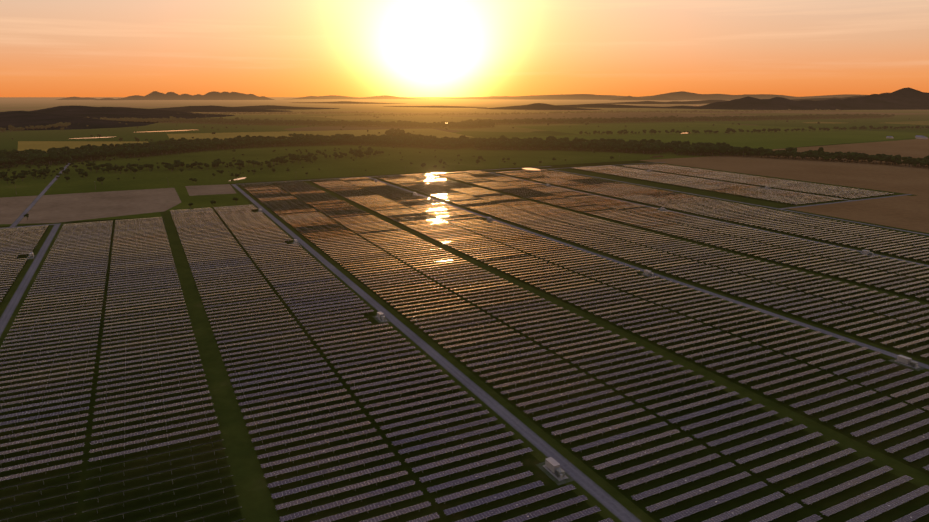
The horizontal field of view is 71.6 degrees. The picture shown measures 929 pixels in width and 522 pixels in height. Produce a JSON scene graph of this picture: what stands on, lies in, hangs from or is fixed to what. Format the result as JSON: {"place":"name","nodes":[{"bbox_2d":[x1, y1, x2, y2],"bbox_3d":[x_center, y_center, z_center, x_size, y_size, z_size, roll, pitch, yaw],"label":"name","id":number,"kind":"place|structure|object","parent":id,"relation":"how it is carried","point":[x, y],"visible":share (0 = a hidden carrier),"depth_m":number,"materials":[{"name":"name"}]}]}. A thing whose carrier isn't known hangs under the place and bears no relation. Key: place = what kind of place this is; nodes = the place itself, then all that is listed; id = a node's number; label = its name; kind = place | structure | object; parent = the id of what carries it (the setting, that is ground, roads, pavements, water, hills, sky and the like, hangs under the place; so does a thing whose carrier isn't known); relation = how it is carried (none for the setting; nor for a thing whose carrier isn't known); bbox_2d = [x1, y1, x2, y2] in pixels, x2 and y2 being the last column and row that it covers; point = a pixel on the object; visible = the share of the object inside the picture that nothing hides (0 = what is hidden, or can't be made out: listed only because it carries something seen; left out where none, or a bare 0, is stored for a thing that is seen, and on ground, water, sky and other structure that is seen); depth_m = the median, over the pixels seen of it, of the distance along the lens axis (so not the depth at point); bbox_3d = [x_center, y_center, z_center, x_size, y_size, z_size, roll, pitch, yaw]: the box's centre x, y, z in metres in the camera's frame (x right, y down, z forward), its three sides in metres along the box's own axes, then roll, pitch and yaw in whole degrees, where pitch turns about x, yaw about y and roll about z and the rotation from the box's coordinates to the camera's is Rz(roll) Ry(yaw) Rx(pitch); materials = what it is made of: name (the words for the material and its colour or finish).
{"place":"outdoors","nodes":[
{"label":"outdoors","id":0,"kind":"place"},
{"bbox_2d":[18,141,147,150],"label":"wheat field","id":1,"kind":"structure","parent":0,"point":[38,145],"depth_m":1639.89,"materials":[{"name":"plant"}]},
{"bbox_2d":[0,188,180,223],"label":"bare field","id":2,"kind":"structure","parent":0,"point":[56,208],"depth_m":709.39,"materials":[{"name":"soil"}]},
{"bbox_2d":[0,105,289,129],"bbox_3d":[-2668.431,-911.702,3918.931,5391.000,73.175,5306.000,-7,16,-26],"label":"ridge","id":3,"kind":"structure","parent":0,"point":[75,117],"depth_m":3347.60,"materials":[{"name":"green plant"}]},
{"bbox_2d":[56,91,274,99],"bbox_3d":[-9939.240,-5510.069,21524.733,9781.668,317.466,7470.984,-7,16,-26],"label":"hills","id":4,"kind":"structure","parent":0,"point":[156,95],"depth_m":20970.09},
{"bbox_2d":[185,184,235,195],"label":"bare field","id":5,"kind":"structure","parent":0,"point":[210,189],"depth_m":831.09,"materials":[{"name":"soil"}]},
{"bbox_2d":[167,128,471,139],"bbox_3d":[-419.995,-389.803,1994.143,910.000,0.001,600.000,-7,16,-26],"label":"wheat field","id":6,"kind":"structure","parent":0,"point":[424,132],"depth_m":2079.92,"materials":[{"name":"green plant"}]},
{"bbox_2d":[0,97,928,521],"bbox_3d":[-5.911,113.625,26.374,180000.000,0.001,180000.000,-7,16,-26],"label":"ground","id":7,"kind":"structure","parent":0,"point":[418,109],"depth_m":309.78,"materials":[{"name":"green plant"}]},
{"bbox_2d":[0,122,70,131],"bbox_3d":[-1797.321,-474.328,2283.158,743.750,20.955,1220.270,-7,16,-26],"label":"tree belt","id":8,"kind":"object","parent":7,"relation":"on","point":[14,128],"visible":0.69,"depth_m":2313.41,"materials":[{"name":"green plant"}]},
{"bbox_2d":[147,130,187,131],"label":"creek pool","id":9,"kind":"structure","parent":7,"relation":"in","point":[171,130],"depth_m":2229.37,"materials":[{"name":"orange liquid"}]},
{"bbox_2d":[194,111,373,114],"bbox_3d":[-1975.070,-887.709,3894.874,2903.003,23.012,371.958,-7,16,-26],"label":"tree","id":10,"kind":"object","parent":7,"relation":"on","point":[259,113],"visible":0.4,"depth_m":4243.13,"materials":[{"name":"green plant"}]},
{"bbox_2d":[239,101,486,109],"bbox_3d":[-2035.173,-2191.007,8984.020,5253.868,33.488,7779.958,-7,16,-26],"label":"hill","id":11,"kind":"structure","parent":7,"relation":"on","point":[270,107],"depth_m":6813.75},
{"bbox_2d":[0,134,745,225],"bbox_3d":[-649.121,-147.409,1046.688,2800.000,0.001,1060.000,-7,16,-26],"label":"pasture","id":12,"kind":"structure","parent":7,"relation":"on","point":[384,163],"depth_m":1119.14,"materials":[{"name":"green plant"}]},
{"bbox_2d":[0,147,383,180],"bbox_3d":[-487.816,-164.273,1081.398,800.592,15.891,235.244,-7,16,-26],"label":"tree line","id":13,"kind":"object","parent":12,"relation":"on","point":[217,162],"visible":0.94,"depth_m":1059.44,"materials":[{"name":"green plant"}]},
{"bbox_2d":[0,146,515,183],"bbox_3d":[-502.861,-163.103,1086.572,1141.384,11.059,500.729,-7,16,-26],"label":"trees","id":14,"kind":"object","parent":12,"relation":"on","point":[14,177],"visible":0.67,"depth_m":1074.26,"materials":[{"name":"green plant"}]},
{"bbox_2d":[23,151,613,219],"bbox_3d":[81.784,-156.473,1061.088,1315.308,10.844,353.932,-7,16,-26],"label":"trees","id":15,"kind":"object","parent":12,"relation":"on","point":[100,179],"visible":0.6,"depth_m":876.36,"materials":[{"name":"green plant"}]},
{"bbox_2d":[0,133,732,166],"bbox_3d":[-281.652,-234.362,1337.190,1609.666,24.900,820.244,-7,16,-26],"label":"tree belt","id":16,"kind":"object","parent":12,"relation":"on","point":[82,152],"visible":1,"depth_m":1427.21,"materials":[{"name":"green plant"}]},
{"bbox_2d":[327,135,672,150],"bbox_3d":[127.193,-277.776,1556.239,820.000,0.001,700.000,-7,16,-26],"label":"tree belt","id":17,"kind":"object","parent":12,"relation":"on","point":[571,137],"visible":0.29,"depth_m":1833.88,"materials":[{"name":"green plant"}]},
{"bbox_2d":[385,128,430,138],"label":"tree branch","id":18,"kind":"object","parent":7,"relation":"on","point":[395,132],"visible":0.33,"depth_m":1893.05,"materials":[{"name":"green plant"}]},
{"bbox_2d":[292,95,531,98],"bbox_3d":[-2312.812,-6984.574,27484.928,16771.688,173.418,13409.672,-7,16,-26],"label":"hills","id":19,"kind":"structure","parent":7,"relation":"on","point":[347,97],"depth_m":27450.16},
{"bbox_2d":[12,109,909,141],"bbox_3d":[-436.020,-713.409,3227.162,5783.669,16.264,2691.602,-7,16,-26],"label":"scattered trees","id":20,"kind":"object","parent":7,"relation":"on","point":[137,139],"visible":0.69,"depth_m":2752.41,"materials":[{"name":"green plant"}]},
{"bbox_2d":[0,164,928,521],"bbox_3d":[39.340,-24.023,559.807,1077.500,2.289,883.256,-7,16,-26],"label":"solar panels","id":21,"kind":"object","parent":7,"relation":"on","point":[172,274],"visible":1,"depth_m":302.92,"materials":[{"name":"black glass"}]},
{"bbox_2d":[0,163,928,521],"bbox_3d":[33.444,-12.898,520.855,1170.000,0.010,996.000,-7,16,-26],"label":"grass strips","id":22,"kind":"object","parent":7,"relation":"on","point":[252,493],"visible":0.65,"depth_m":317.34,"materials":[{"name":"green plant"}]},
{"bbox_2d":[86,113,894,128],"bbox_3d":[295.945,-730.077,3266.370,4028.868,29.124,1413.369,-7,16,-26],"label":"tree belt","id":23,"kind":"object","parent":7,"relation":"on","point":[482,123],"visible":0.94,"depth_m":2830.70,"materials":[{"name":"green plant"}]},
{"bbox_2d":[477,103,600,109],"bbox_3d":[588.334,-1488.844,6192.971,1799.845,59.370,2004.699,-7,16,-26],"label":"hill","id":24,"kind":"structure","parent":7,"relation":"on","point":[538,106],"depth_m":5890.40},
{"bbox_2d":[354,109,841,115],"bbox_3d":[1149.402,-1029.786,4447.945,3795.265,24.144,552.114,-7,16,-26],"label":"tree","id":25,"kind":"object","parent":7,"relation":"on","point":[577,112],"visible":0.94,"depth_m":4470.54,"materials":[{"name":"green plant"}]},
{"bbox_2d":[556,104,654,107],"bbox_3d":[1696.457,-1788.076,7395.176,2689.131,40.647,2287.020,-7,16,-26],"label":"hill","id":26,"kind":"structure","parent":7,"relation":"on","point":[600,106],"depth_m":6958.32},
{"bbox_2d":[496,91,863,99],"bbox_3d":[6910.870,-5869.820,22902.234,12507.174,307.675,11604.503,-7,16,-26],"label":"distant hills","id":27,"kind":"structure","parent":7,"relation":"on","point":[681,95],"depth_m":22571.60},
{"bbox_2d":[511,123,928,148],"bbox_3d":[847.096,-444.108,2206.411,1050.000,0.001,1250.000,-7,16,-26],"label":"green crop","id":28,"kind":"object","parent":7,"relation":"on","point":[766,139],"visible":0.8,"depth_m":2025.57,"materials":[{"name":"green plant"}]},
{"bbox_2d":[597,95,867,103],"bbox_3d":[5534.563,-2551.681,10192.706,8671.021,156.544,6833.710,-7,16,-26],"label":"hills","id":29,"kind":"structure","parent":7,"relation":"on","point":[695,102],"depth_m":10470.17,"materials":[{"name":"brown"}]},
{"bbox_2d":[579,125,928,134],"bbox_3d":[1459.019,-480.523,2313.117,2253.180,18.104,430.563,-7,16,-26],"label":"tree belt","id":30,"kind":"object","parent":7,"relation":"on","point":[727,131],"visible":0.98,"depth_m":2101.33,"materials":[{"name":"green plant"}]},
{"bbox_2d":[0,160,928,521],"bbox_3d":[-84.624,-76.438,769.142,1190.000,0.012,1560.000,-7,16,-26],"label":"service roads","id":31,"kind":"structure","parent":0,"point":[616,508],"depth_m":360.03,"materials":[{"name":"grey gravel"}]},
{"bbox_2d":[0,0,928,96],"label":"sky","id":32,"kind":"structure","parent":0,"point":[49,48],"materials":[{"name":"orange"}]},
{"bbox_2d":[25,181,925,484],"bbox_3d":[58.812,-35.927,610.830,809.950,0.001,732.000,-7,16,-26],"label":"equipment pads","id":33,"kind":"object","parent":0,"point":[547,473],"depth_m":210.46,"materials":[{"name":"grey concrete"}]},
{"bbox_2d":[28,252,33,258],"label":"inverter station","id":34,"kind":"object","parent":33,"relation":"on","point":[31,255],"visible":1,"depth_m":478.20,"materials":[{"name":"grey metal"}]},
{"bbox_2d":[376,311,386,321],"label":"inverter station","id":35,"kind":"object","parent":33,"relation":"on","point":[380,316],"visible":1,"depth_m":346.50,"materials":[{"name":"grey metal"}]},
{"bbox_2d":[543,457,567,480],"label":"inverter station","id":36,"kind":"object","parent":33,"relation":"on","point":[553,468],"visible":1,"depth_m":205.07,"materials":[{"name":"grey metal"}]},
{"bbox_2d":[643,270,655,276],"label":"inverter station","id":37,"kind":"object","parent":33,"relation":"on","point":[648,273],"visible":1,"depth_m":431.31,"materials":[{"name":"grey metal"}]},
{"bbox_2d":[860,250,874,255],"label":"inverter station","id":38,"kind":"object","parent":33,"relation":"on","point":[866,252],"visible":1,"depth_m":488.30,"materials":[{"name":"grey metal"}]},
{"bbox_2d":[895,355,919,368],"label":"inverter station","id":39,"kind":"object","parent":33,"relation":"on","point":[904,360],"visible":1,"depth_m":288.20,"materials":[{"name":"grey metal"}]},
{"bbox_2d":[522,168,539,170],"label":"pond","id":40,"kind":"structure","parent":0,"point":[531,169],"depth_m":1057.68,"materials":[{"name":"yellow liquid"}]},
{"bbox_2d":[639,155,928,232],"bbox_3d":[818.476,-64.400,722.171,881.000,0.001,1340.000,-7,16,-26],"label":"ploughed field","id":41,"kind":"structure","parent":0,"point":[907,212],"depth_m":942.21,"materials":[{"name":"brown soil"}]},
{"bbox_2d":[718,146,928,167],"bbox_3d":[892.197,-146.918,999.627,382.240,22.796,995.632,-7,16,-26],"label":"tree belt","id":42,"kind":"object","parent":41,"relation":"on","point":[820,153],"visible":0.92,"depth_m":1190.25,"materials":[{"name":"green plant"}]},
{"bbox_2d":[652,87,928,109],"bbox_3d":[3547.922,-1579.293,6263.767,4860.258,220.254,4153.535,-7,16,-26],"label":"hill range","id":43,"kind":"structure","parent":0,"point":[908,98],"depth_m":5985.73,"materials":[{"name":"brown"}]},
{"bbox_2d":[772,138,928,158],"bbox_3d":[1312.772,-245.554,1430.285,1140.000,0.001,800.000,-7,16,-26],"label":"ploughed field","id":44,"kind":"structure","parent":0,"point":[916,148],"depth_m":1483.02,"materials":[{"name":"brown soil"}]},
{"bbox_2d":[916,136,927,138],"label":"farm shed","id":45,"kind":"structure","parent":44,"relation":"on","point":[919,137],"depth_m":1814.67,"materials":[{"name":"grey metal"}]}
]}

